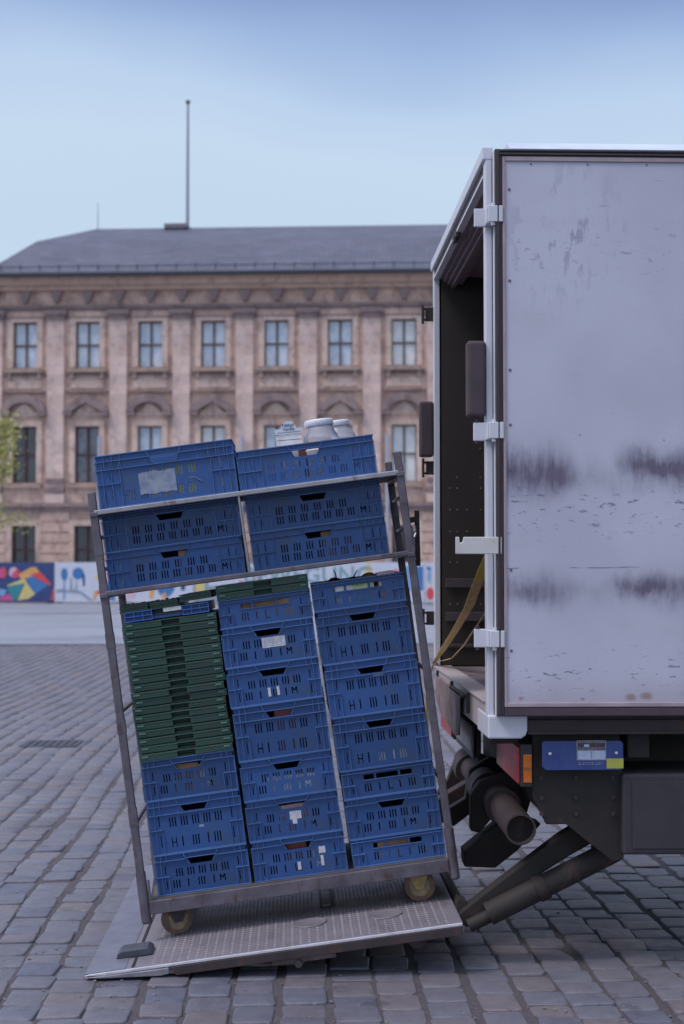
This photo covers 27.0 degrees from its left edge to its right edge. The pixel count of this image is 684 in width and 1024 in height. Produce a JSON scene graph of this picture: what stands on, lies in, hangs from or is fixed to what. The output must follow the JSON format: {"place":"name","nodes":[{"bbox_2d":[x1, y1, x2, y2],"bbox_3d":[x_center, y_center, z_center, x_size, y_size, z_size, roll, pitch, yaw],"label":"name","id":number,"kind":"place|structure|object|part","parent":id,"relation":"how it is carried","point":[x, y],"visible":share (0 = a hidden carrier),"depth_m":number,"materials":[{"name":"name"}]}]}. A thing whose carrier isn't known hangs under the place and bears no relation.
{"place":"outdoors","nodes":[
{"label":"outdoors","id":0,"kind":"place"},
{"bbox_2d":[0,603,433,642],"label":"pavement","id":1,"kind":"structure","parent":0,"point":[51,622],"depth_m":41.42,"materials":[{"name":"concrete"}]},
{"bbox_2d":[0,407,34,534],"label":"young tree","id":2,"kind":"object","parent":1,"relation":"on","point":[4,446],"visible":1,"depth_m":49.71,"materials":[{"name":"green plant"}]},
{"bbox_2d":[0,562,54,602],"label":"hoarding panel","id":3,"kind":"object","parent":1,"relation":"on","point":[26,581],"visible":0.99,"depth_m":65.00,"materials":[{"name":"paint"}]},
{"bbox_2d":[55,562,118,602],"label":"hoarding panel","id":4,"kind":"object","parent":1,"relation":"on","point":[76,582],"visible":0.68,"depth_m":64.88,"materials":[{"name":"paint"}]},
{"bbox_2d":[126,585,193,602],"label":"hoarding panel","id":5,"kind":"object","parent":1,"relation":"on","point":[159,594],"visible":0.27,"depth_m":64.65,"materials":[{"name":"paint"}]},
{"bbox_2d":[0,223,447,602],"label":"palace","id":6,"kind":"structure","parent":1,"relation":"on","point":[114,341],"depth_m":65.97,"materials":[{"name":"beige stone"}]},
{"bbox_2d":[13,526,34,561],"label":"window","id":7,"kind":"structure","parent":6,"relation":"in","point":[23,544],"depth_m":66.37,"materials":[{"name":"grey glass"}]},
{"bbox_2d":[13,427,35,482],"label":"window","id":8,"kind":"structure","parent":6,"relation":"in","point":[28,458],"depth_m":66.53,"materials":[{"name":"grey glass"}]},
{"bbox_2d":[14,323,36,367],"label":"window","id":9,"kind":"structure","parent":6,"relation":"in","point":[25,333],"depth_m":66.73,"materials":[{"name":"blue glass"}]},
{"bbox_2d":[75,526,95,561],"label":"window","id":10,"kind":"structure","parent":6,"relation":"in","point":[84,549],"depth_m":66.21,"materials":[{"name":"grey glass"}]},
{"bbox_2d":[76,427,98,482],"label":"window","id":11,"kind":"structure","parent":6,"relation":"in","point":[86,437],"depth_m":66.39,"materials":[{"name":"grey glass"}]},
{"bbox_2d":[77,322,99,367],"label":"window","id":12,"kind":"structure","parent":6,"relation":"in","point":[88,334],"depth_m":66.58,"materials":[{"name":"blue glass"}]},
{"bbox_2d":[139,322,161,366],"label":"window","id":13,"kind":"structure","parent":6,"relation":"in","point":[150,333],"depth_m":66.42,"materials":[{"name":"blue glass"}]},
{"bbox_2d":[139,426,161,450],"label":"window","id":14,"kind":"structure","parent":6,"relation":"in","point":[150,437],"depth_m":66.26,"materials":[{"name":"blue glass"}]},
{"bbox_2d":[186,100,189,224],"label":"flagpole","id":15,"kind":"object","parent":6,"relation":"on","point":[187,174],"visible":0.98,"depth_m":73.44,"materials":[{"name":"metal"}]},
{"bbox_2d":[201,426,224,441],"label":"window","id":16,"kind":"structure","parent":6,"relation":"in","point":[208,433],"depth_m":66.10,"materials":[{"name":"blue glass"}]},
{"bbox_2d":[202,321,224,366],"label":"window","id":17,"kind":"structure","parent":6,"relation":"in","point":[213,332],"depth_m":66.26,"materials":[{"name":"blue glass"}]},
{"bbox_2d":[265,321,288,366],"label":"window","id":18,"kind":"structure","parent":6,"relation":"in","point":[276,332],"depth_m":66.10,"materials":[{"name":"blue glass"}]},
{"bbox_2d":[265,426,288,447],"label":"window","id":19,"kind":"structure","parent":6,"relation":"in","point":[270,437],"depth_m":65.95,"materials":[{"name":"blue glass"}]},
{"bbox_2d":[328,320,351,365],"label":"window","id":20,"kind":"structure","parent":6,"relation":"in","point":[339,331],"depth_m":65.95,"materials":[{"name":"blue glass"}]},
{"bbox_2d":[392,525,414,561],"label":"window","id":21,"kind":"structure","parent":6,"relation":"in","point":[402,533],"depth_m":65.42,"materials":[{"name":"grey glass"}]},
{"bbox_2d":[392,319,415,365],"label":"window","id":22,"kind":"structure","parent":6,"relation":"in","point":[403,331],"depth_m":65.79,"materials":[{"name":"white glass"}]},
{"bbox_2d":[392,425,416,481],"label":"window","id":23,"kind":"structure","parent":6,"relation":"in","point":[404,437],"depth_m":65.58,"materials":[{"name":"white glass"}]},
{"bbox_2d":[194,562,257,601],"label":"hoarding panel","id":24,"kind":"object","parent":1,"relation":"on","point":[204,586],"visible":0.19,"depth_m":64.53,"materials":[{"name":"paint"}]},
{"bbox_2d":[245,563,370,601],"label":"hoarding panel","id":25,"kind":"object","parent":1,"relation":"on","point":[328,573],"visible":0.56,"depth_m":64.29,"materials":[{"name":"paint"}]},
{"bbox_2d":[353,562,424,602],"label":"hoarding panel","id":26,"kind":"object","parent":1,"relation":"on","point":[376,567],"visible":0.3,"depth_m":64.14,"materials":[{"name":"paint"}]},
{"bbox_2d":[425,562,433,603],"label":"hoarding panel","id":27,"kind":"object","parent":1,"relation":"on","point":[429,582],"visible":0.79,"depth_m":64.02,"materials":[{"name":"paint"}]},
{"bbox_2d":[0,645,683,1023],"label":"cobblestone paving","id":28,"kind":"structure","parent":0,"point":[576,985],"depth_m":6.34,"materials":[{"name":"stone"}]},
{"bbox_2d":[19,740,82,747],"bbox_3d":[-2.684,2.148,13.144,0.520,0.034,0.460,0,-2,-2],"label":"drain cover","id":29,"kind":"object","parent":28,"relation":"on","point":[52,743],"visible":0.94,"depth_m":13.11,"materials":[{"name":"metal"}]},
{"bbox_2d":[85,838,466,978],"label":"tail lift platform","id":30,"kind":"structure","parent":28,"relation":"on","point":[298,930],"depth_m":5.94,"materials":[{"name":"metal"}]},
{"bbox_2d":[87,451,459,934],"bbox_3d":[-0.278,0.793,6.392,1.414,1.934,0.655,-8,-2,-2],"label":"transport trolley","id":31,"kind":"object","parent":30,"relation":"on","point":[177,916],"visible":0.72,"depth_m":6.08,"materials":[{"name":"metal"}]},
{"bbox_2d":[93,439,240,509],"bbox_3d":[-0.764,-0.156,6.321,0.600,0.230,0.398,-8,-2,-2],"label":"plastic crate","id":32,"kind":"object","parent":31,"relation":"on","point":[119,473],"visible":0.91,"depth_m":6.13,"materials":[{"name":"plastic"}]},
{"bbox_2d":[112,489,147,500],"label":"food pack","id":33,"kind":"object","parent":32,"relation":"in","point":[129,495],"visible":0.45,"depth_m":6.15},
{"bbox_2d":[149,466,171,496],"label":"food pack","id":34,"kind":"object","parent":32,"relation":"in","point":[159,492],"visible":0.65,"depth_m":6.14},
{"bbox_2d":[175,462,195,492],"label":"food pack","id":35,"kind":"object","parent":32,"relation":"in","point":[189,482],"visible":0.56,"depth_m":6.14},
{"bbox_2d":[219,456,230,485],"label":"food pack","id":36,"kind":"object","parent":32,"relation":"in","point":[222,475],"visible":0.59,"depth_m":6.15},
{"bbox_2d":[104,535,247,590],"bbox_3d":[-0.733,0.231,6.392,0.598,0.166,0.398,-8,-2,-2],"label":"plastic crate","id":37,"kind":"object","parent":31,"relation":"on","point":[142,567],"visible":0.97,"depth_m":6.20,"materials":[{"name":"plastic"}]},
{"bbox_2d":[101,498,242,552],"bbox_3d":[-0.751,0.066,6.394,0.598,0.166,0.398,-8,-2,-2],"label":"plastic crate","id":38,"kind":"object","parent":37,"relation":"on","point":[170,525],"visible":0.94,"depth_m":6.21,"materials":[{"name":"plastic"}]},
{"bbox_2d":[178,550,189,575],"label":"food pack","id":39,"kind":"object","parent":37,"relation":"in","point":[181,552],"visible":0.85,"depth_m":6.21,"materials":[{"name":"cardboard"}]},
{"bbox_2d":[153,829,252,896],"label":"plastic crate","id":40,"kind":"object","parent":31,"relation":"on","point":[203,869],"visible":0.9,"depth_m":6.08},
{"bbox_2d":[146,776,247,855],"bbox_3d":[-0.635,1.340,6.376,0.402,0.232,0.598,-8,-2,-2],"label":"plastic crate","id":41,"kind":"object","parent":40,"relation":"on","point":[197,822],"visible":0.87,"depth_m":6.09,"materials":[{"name":"plastic"}]},
{"bbox_2d":[140,739,240,801],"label":"plastic crate","id":42,"kind":"object","parent":41,"relation":"on","point":[158,778],"visible":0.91,"depth_m":6.09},
{"bbox_2d":[174,760,199,791],"bbox_3d":[-0.670,1.143,6.131,0.120,0.128,0.060,-6,-2,1],"label":"food pack","id":43,"kind":"object","parent":42,"relation":"in","point":[191,764],"visible":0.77,"depth_m":6.10,"materials":[{"name":"cardboard"}]},
{"bbox_2d":[139,737,235,761],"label":"folded crate","id":44,"kind":"object","parent":42,"relation":"on","point":[186,751],"visible":0.5,"depth_m":6.09,"materials":[{"name":"green plastic"}]},
{"bbox_2d":[139,724,235,753],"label":"folded crate","id":45,"kind":"object","parent":44,"relation":"on","point":[188,743],"visible":0.51,"depth_m":6.09,"materials":[{"name":"green plastic"}]},
{"bbox_2d":[137,717,233,746],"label":"folded crate","id":46,"kind":"object","parent":45,"relation":"on","point":[147,741],"visible":0.52,"depth_m":6.09,"materials":[{"name":"green plastic"}]},
{"bbox_2d":[136,710,233,738],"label":"folded crate","id":47,"kind":"object","parent":46,"relation":"on","point":[184,728],"visible":0.56,"depth_m":6.10,"materials":[{"name":"green plastic"}]},
{"bbox_2d":[134,707,231,730],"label":"folded crate","id":48,"kind":"object","parent":47,"relation":"on","point":[182,720],"visible":0.56,"depth_m":6.10,"materials":[{"name":"green plastic"}]},
{"bbox_2d":[133,700,230,723],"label":"folded crate","id":49,"kind":"object","parent":48,"relation":"on","point":[181,713],"visible":0.56,"depth_m":6.10,"materials":[{"name":"green plastic"}]},
{"bbox_2d":[132,693,229,715],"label":"folded crate","id":50,"kind":"object","parent":49,"relation":"on","point":[180,705],"visible":0.61,"depth_m":6.10,"materials":[{"name":"green plastic"}]},
{"bbox_2d":[133,685,228,707],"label":"folded crate","id":51,"kind":"object","parent":50,"relation":"on","point":[182,697],"visible":0.54,"depth_m":6.11,"materials":[{"name":"green plastic"}]},
{"bbox_2d":[131,678,227,700],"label":"folded crate","id":52,"kind":"object","parent":51,"relation":"on","point":[179,690],"visible":0.55,"depth_m":6.10,"materials":[{"name":"green plastic"}]},
{"bbox_2d":[132,670,226,692],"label":"folded crate","id":53,"kind":"object","parent":52,"relation":"on","point":[178,682],"visible":0.59,"depth_m":6.11,"materials":[{"name":"green plastic"}]},
{"bbox_2d":[130,663,225,684],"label":"folded crate","id":54,"kind":"object","parent":53,"relation":"on","point":[177,674],"visible":0.56,"depth_m":6.11,"materials":[{"name":"green plastic"}]},
{"bbox_2d":[129,656,224,676],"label":"folded crate","id":55,"kind":"object","parent":54,"relation":"on","point":[176,667],"visible":0.67,"depth_m":6.10,"materials":[{"name":"green plastic"}]},
{"bbox_2d":[128,648,223,668],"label":"folded crate","id":56,"kind":"object","parent":55,"relation":"on","point":[175,659],"visible":0.66,"depth_m":6.11,"materials":[{"name":"green plastic"}]},
{"bbox_2d":[127,641,222,661],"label":"folded crate","id":57,"kind":"object","parent":56,"relation":"on","point":[175,651],"visible":0.74,"depth_m":6.11,"materials":[{"name":"green plastic"}]},
{"bbox_2d":[126,632,221,653],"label":"folded crate","id":58,"kind":"object","parent":57,"relation":"on","point":[174,643],"visible":0.76,"depth_m":6.11,"materials":[{"name":"green plastic"}]},
{"bbox_2d":[124,625,221,646],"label":"folded crate","id":59,"kind":"object","parent":58,"relation":"on","point":[171,636],"visible":0.8,"depth_m":6.11,"materials":[{"name":"green plastic"}]},
{"bbox_2d":[123,618,220,638],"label":"folded crate","id":60,"kind":"object","parent":59,"relation":"on","point":[172,628],"visible":0.81,"depth_m":6.11,"materials":[{"name":"green plastic"}]},
{"bbox_2d":[123,609,219,630],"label":"folded crate","id":61,"kind":"object","parent":60,"relation":"on","point":[181,619],"visible":0.83,"depth_m":6.12,"materials":[{"name":"green plastic"}]},
{"bbox_2d":[123,600,215,622],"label":"folded crate","id":62,"kind":"object","parent":61,"relation":"on","point":[191,608],"visible":0.98,"depth_m":6.12,"materials":[{"name":"blue plastic"}]},
{"bbox_2d":[119,589,217,613],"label":"folded crate","id":63,"kind":"object","parent":62,"relation":"on","point":[166,602],"visible":0.98,"depth_m":6.11,"materials":[{"name":"green plastic"}]},
{"bbox_2d":[199,763,212,787],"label":"food pack","id":64,"kind":"object","parent":42,"relation":"in","point":[204,776],"visible":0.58,"depth_m":6.11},
{"bbox_2d":[250,812,347,882],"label":"plastic crate","id":65,"kind":"object","parent":31,"relation":"on","point":[269,861],"visible":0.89,"depth_m":6.09,"materials":[{"name":"plastic"}]},
{"bbox_2d":[244,783,341,842],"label":"plastic crate","id":66,"kind":"object","parent":65,"relation":"on","point":[264,822],"visible":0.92,"depth_m":6.10,"materials":[{"name":"plastic"}]},
{"bbox_2d":[239,749,336,801],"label":"plastic crate","id":67,"kind":"object","parent":66,"relation":"on","point":[257,785],"visible":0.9,"depth_m":6.11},
{"bbox_2d":[232,686,330,762],"bbox_3d":[-0.268,0.944,6.404,0.402,0.232,0.598,-8,-2,-2],"label":"plastic crate","id":68,"kind":"object","parent":67,"relation":"on","point":[259,735],"visible":0.91,"depth_m":6.12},
{"bbox_2d":[225,655,322,708],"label":"plastic crate","id":69,"kind":"object","parent":68,"relation":"on","point":[275,682],"visible":0.89,"depth_m":6.12,"materials":[{"name":"plastic"}]},
{"bbox_2d":[220,617,317,668],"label":"plastic crate","id":70,"kind":"object","parent":69,"relation":"on","point":[270,642],"visible":0.97,"depth_m":6.12,"materials":[{"name":"plastic"}]},
{"bbox_2d":[217,588,312,628],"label":"plastic crate","id":71,"kind":"object","parent":70,"relation":"on","point":[231,610],"visible":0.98,"depth_m":6.13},
{"bbox_2d":[216,581,308,600],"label":"folded crate","id":72,"kind":"object","parent":71,"relation":"on","point":[262,591],"visible":0.96,"depth_m":6.13,"materials":[{"name":"green plastic"}]},
{"bbox_2d":[215,574,307,592],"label":"folded crate","id":73,"kind":"object","parent":72,"relation":"on","point":[262,583],"visible":1,"depth_m":6.13,"materials":[{"name":"green plastic"}]},
{"bbox_2d":[240,598,292,620],"bbox_3d":[-0.334,0.425,6.170,0.260,0.085,0.060,-7,-2,1],"label":"food pack","id":74,"kind":"object","parent":71,"relation":"in","point":[264,603],"visible":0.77,"depth_m":6.14,"materials":[{"name":"cardboard"}]},
{"bbox_2d":[273,708,301,750],"bbox_3d":[-0.237,0.936,6.164,0.100,0.200,0.060,-7,-2,-2],"label":"food pack","id":75,"kind":"object","parent":68,"relation":"in","point":[282,712],"visible":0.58,"depth_m":6.13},
{"bbox_2d":[267,771,313,791],"bbox_3d":[-0.204,1.168,6.149,0.240,0.075,0.060,-6,-2,-2],"label":"food pack","id":76,"kind":"object","parent":67,"relation":"in","point":[291,777],"visible":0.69,"depth_m":6.12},
{"bbox_2d":[278,801,312,831],"bbox_3d":[-0.207,1.319,6.160,0.150,0.120,0.060,-8,-2,-3],"label":"food pack","id":77,"kind":"object","parent":66,"relation":"in","point":[296,804],"visible":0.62,"depth_m":6.13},
{"bbox_2d":[284,841,310,871],"bbox_3d":[-0.203,1.487,6.143,0.120,0.130,0.060,-10,-2,3],"label":"food pack","id":78,"kind":"object","parent":65,"relation":"in","point":[289,846],"visible":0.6,"depth_m":6.11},
{"bbox_2d":[312,848,325,866],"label":"food pack","id":79,"kind":"object","parent":65,"relation":"in","point":[319,855],"visible":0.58,"depth_m":6.10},
{"bbox_2d":[235,434,377,490],"bbox_3d":[-0.159,-0.207,6.343,0.600,0.170,0.398,-8,-2,-2],"label":"plastic crate","id":80,"kind":"object","parent":31,"relation":"on","point":[261,468],"visible":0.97,"depth_m":6.15,"materials":[{"name":"plastic"}]},
{"bbox_2d":[275,421,302,445],"bbox_3d":[-0.234,-0.319,6.266,0.120,0.154,0.084,-6,-2,-5],"label":"carton sign","id":81,"kind":"object","parent":80,"relation":"in","point":[289,427],"visible":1,"depth_m":6.23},
{"bbox_2d":[284,451,299,478],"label":"food pack","id":82,"kind":"object","parent":80,"relation":"in","point":[295,453],"visible":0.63,"depth_m":6.17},
{"bbox_2d":[298,450,308,476],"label":"food pack","id":83,"kind":"object","parent":80,"relation":"in","point":[302,453],"visible":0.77,"depth_m":6.17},
{"bbox_2d":[305,448,323,475],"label":"food pack","id":84,"kind":"object","parent":80,"relation":"in","point":[311,451],"visible":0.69,"depth_m":6.17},
{"bbox_2d":[303,418,338,460],"bbox_3d":[-0.092,-0.316,6.268,0.156,0.180,0.156,-8,-2,-2],"label":"plastic jar","id":85,"kind":"object","parent":80,"relation":"in","point":[321,429],"visible":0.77,"depth_m":6.21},
{"bbox_2d":[332,419,354,461],"bbox_3d":[-0.005,-0.322,6.401,0.140,0.178,0.140,-8,-2,-2],"label":"plastic jar","id":86,"kind":"object","parent":80,"relation":"in","point":[342,428],"visible":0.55,"depth_m":6.36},
{"bbox_2d":[249,516,389,570],"bbox_3d":[-0.104,0.147,6.415,0.600,0.166,0.398,-8,-2,-2],"label":"plastic crate","id":87,"kind":"object","parent":31,"relation":"on","point":[287,547],"visible":0.93,"depth_m":6.23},
{"bbox_2d":[244,479,383,533],"bbox_3d":[-0.129,-0.017,6.418,0.600,0.166,0.398,-8,-2,-3],"label":"plastic crate","id":88,"kind":"object","parent":87,"relation":"on","point":[305,507],"visible":0.97,"depth_m":6.23,"materials":[{"name":"plastic"}]},
{"bbox_2d":[319,530,359,556],"bbox_3d":[-0.009,0.137,6.272,0.160,0.125,0.060,-9,-2,-7],"label":"food pack","id":89,"kind":"object","parent":87,"relation":"in","point":[324,533],"visible":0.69,"depth_m":6.24,"materials":[{"name":"cardboard"}]},
{"bbox_2d":[345,817,445,868],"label":"plastic crate","id":90,"kind":"object","parent":31,"relation":"on","point":[421,844],"visible":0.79,"depth_m":6.11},
{"bbox_2d":[341,787,441,839],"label":"plastic crate","id":91,"kind":"object","parent":90,"relation":"on","point":[393,813],"visible":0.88,"depth_m":6.12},
{"bbox_2d":[336,758,435,799],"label":"plastic crate","id":92,"kind":"object","parent":91,"relation":"on","point":[385,780],"visible":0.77,"depth_m":6.13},
{"bbox_2d":[331,705,430,772],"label":"plastic crate","id":93,"kind":"object","parent":92,"relation":"on","point":[360,741],"visible":0.91,"depth_m":6.13,"materials":[{"name":"plastic"}]},
{"bbox_2d":[321,652,422,718],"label":"plastic crate","id":94,"kind":"object","parent":93,"relation":"on","point":[373,685],"visible":0.96,"depth_m":6.13,"materials":[{"name":"plastic"}]},
{"bbox_2d":[313,599,413,664],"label":"plastic crate","id":95,"kind":"object","parent":94,"relation":"on","point":[364,632],"visible":0.98,"depth_m":6.15,"materials":[{"name":"plastic"}]},
{"bbox_2d":[310,571,405,611],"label":"plastic crate","id":96,"kind":"object","parent":95,"relation":"on","point":[325,601],"visible":0.98,"depth_m":6.15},
{"bbox_2d":[328,570,340,581],"bbox_3d":[-0.028,0.304,6.290,0.070,0.093,0.069,10,-9,-22],"label":"vegetable","id":97,"kind":"object","parent":96,"relation":"in","point":[335,578],"visible":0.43,"depth_m":6.27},
{"bbox_2d":[334,585,350,603],"bbox_3d":[0.005,0.355,6.209,0.070,0.095,0.100,-7,-2,2],"label":"food bag","id":98,"kind":"object","parent":96,"relation":"in","point":[339,588],"visible":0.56,"depth_m":6.16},
{"bbox_2d":[350,582,373,600],"bbox_3d":[0.087,0.347,6.213,0.110,0.088,0.100,-9,-2,-2],"label":"food bag","id":99,"kind":"object","parent":96,"relation":"in","point":[359,586],"visible":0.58,"depth_m":6.16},
{"bbox_2d":[361,572,375,584],"bbox_3d":[0.119,0.299,6.248,0.077,0.068,0.077,-19,4,-29],"label":"vegetable","id":100,"kind":"object","parent":96,"relation":"in","point":[368,574],"visible":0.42,"depth_m":6.23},
{"bbox_2d":[375,570,395,597],"bbox_3d":[0.194,0.318,6.217,0.075,0.118,0.100,-9,-2,-5],"label":"food bag","id":101,"kind":"object","parent":96,"relation":"in","point":[379,583],"visible":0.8,"depth_m":6.17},
{"bbox_2d":[378,750,385,760],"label":"food pack","id":102,"kind":"object","parent":93,"relation":"in","point":[382,755],"visible":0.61,"depth_m":6.13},
{"bbox_2d":[393,747,406,758],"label":"food pack","id":103,"kind":"object","parent":93,"relation":"in","point":[400,752],"visible":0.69,"depth_m":6.13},
{"bbox_2d":[376,838,410,858],"bbox_3d":[0.223,1.452,6.149,0.140,0.085,0.060,-9,-2,-6],"label":"food pack","id":104,"kind":"object","parent":90,"relation":"in","point":[393,842],"visible":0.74,"depth_m":6.12,"materials":[{"name":"cardboard"}]},
{"bbox_2d":[0,771,683,1023],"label":"loose grit","id":105,"kind":"object","parent":28,"relation":"on","point":[340,974],"visible":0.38,"depth_m":5.58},
{"bbox_2d":[419,143,683,931],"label":"box truck","id":106,"kind":"object","parent":28,"relation":"on","point":[551,428],"visible":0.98,"depth_m":5.72,"materials":[{"name":"white paint"}]},
{"bbox_2d":[425,556,484,732],"bbox_3d":[0.614,0.928,7.066,0.116,1.950,1.760,0,-2,-7],"label":"lashing strap","id":107,"kind":"object","parent":106,"relation":"hanging from","point":[473,594],"visible":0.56,"depth_m":7.10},
{"bbox_3d":[1.176,-0.324,5.725,1.127,2.275,0.070,0,-2,-2],"label":"rear door","id":108,"kind":"part","parent":106,"relation":"part of","materials":[{"name":"white paint"}]},
{"bbox_2d":[0,0,683,261],"label":"sky","id":109,"kind":"structure","parent":0,"point":[302,112],"materials":[{"name":"blue"}]},
{"label":"ground","id":110,"kind":"structure","parent":0,"visible":0},
{"bbox_2d":[0,643,433,645],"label":"kerb","id":111,"kind":"structure","parent":110,"relation":"on","point":[48,644],"depth_m":29.89,"materials":[{"name":"stone"}]}
]}

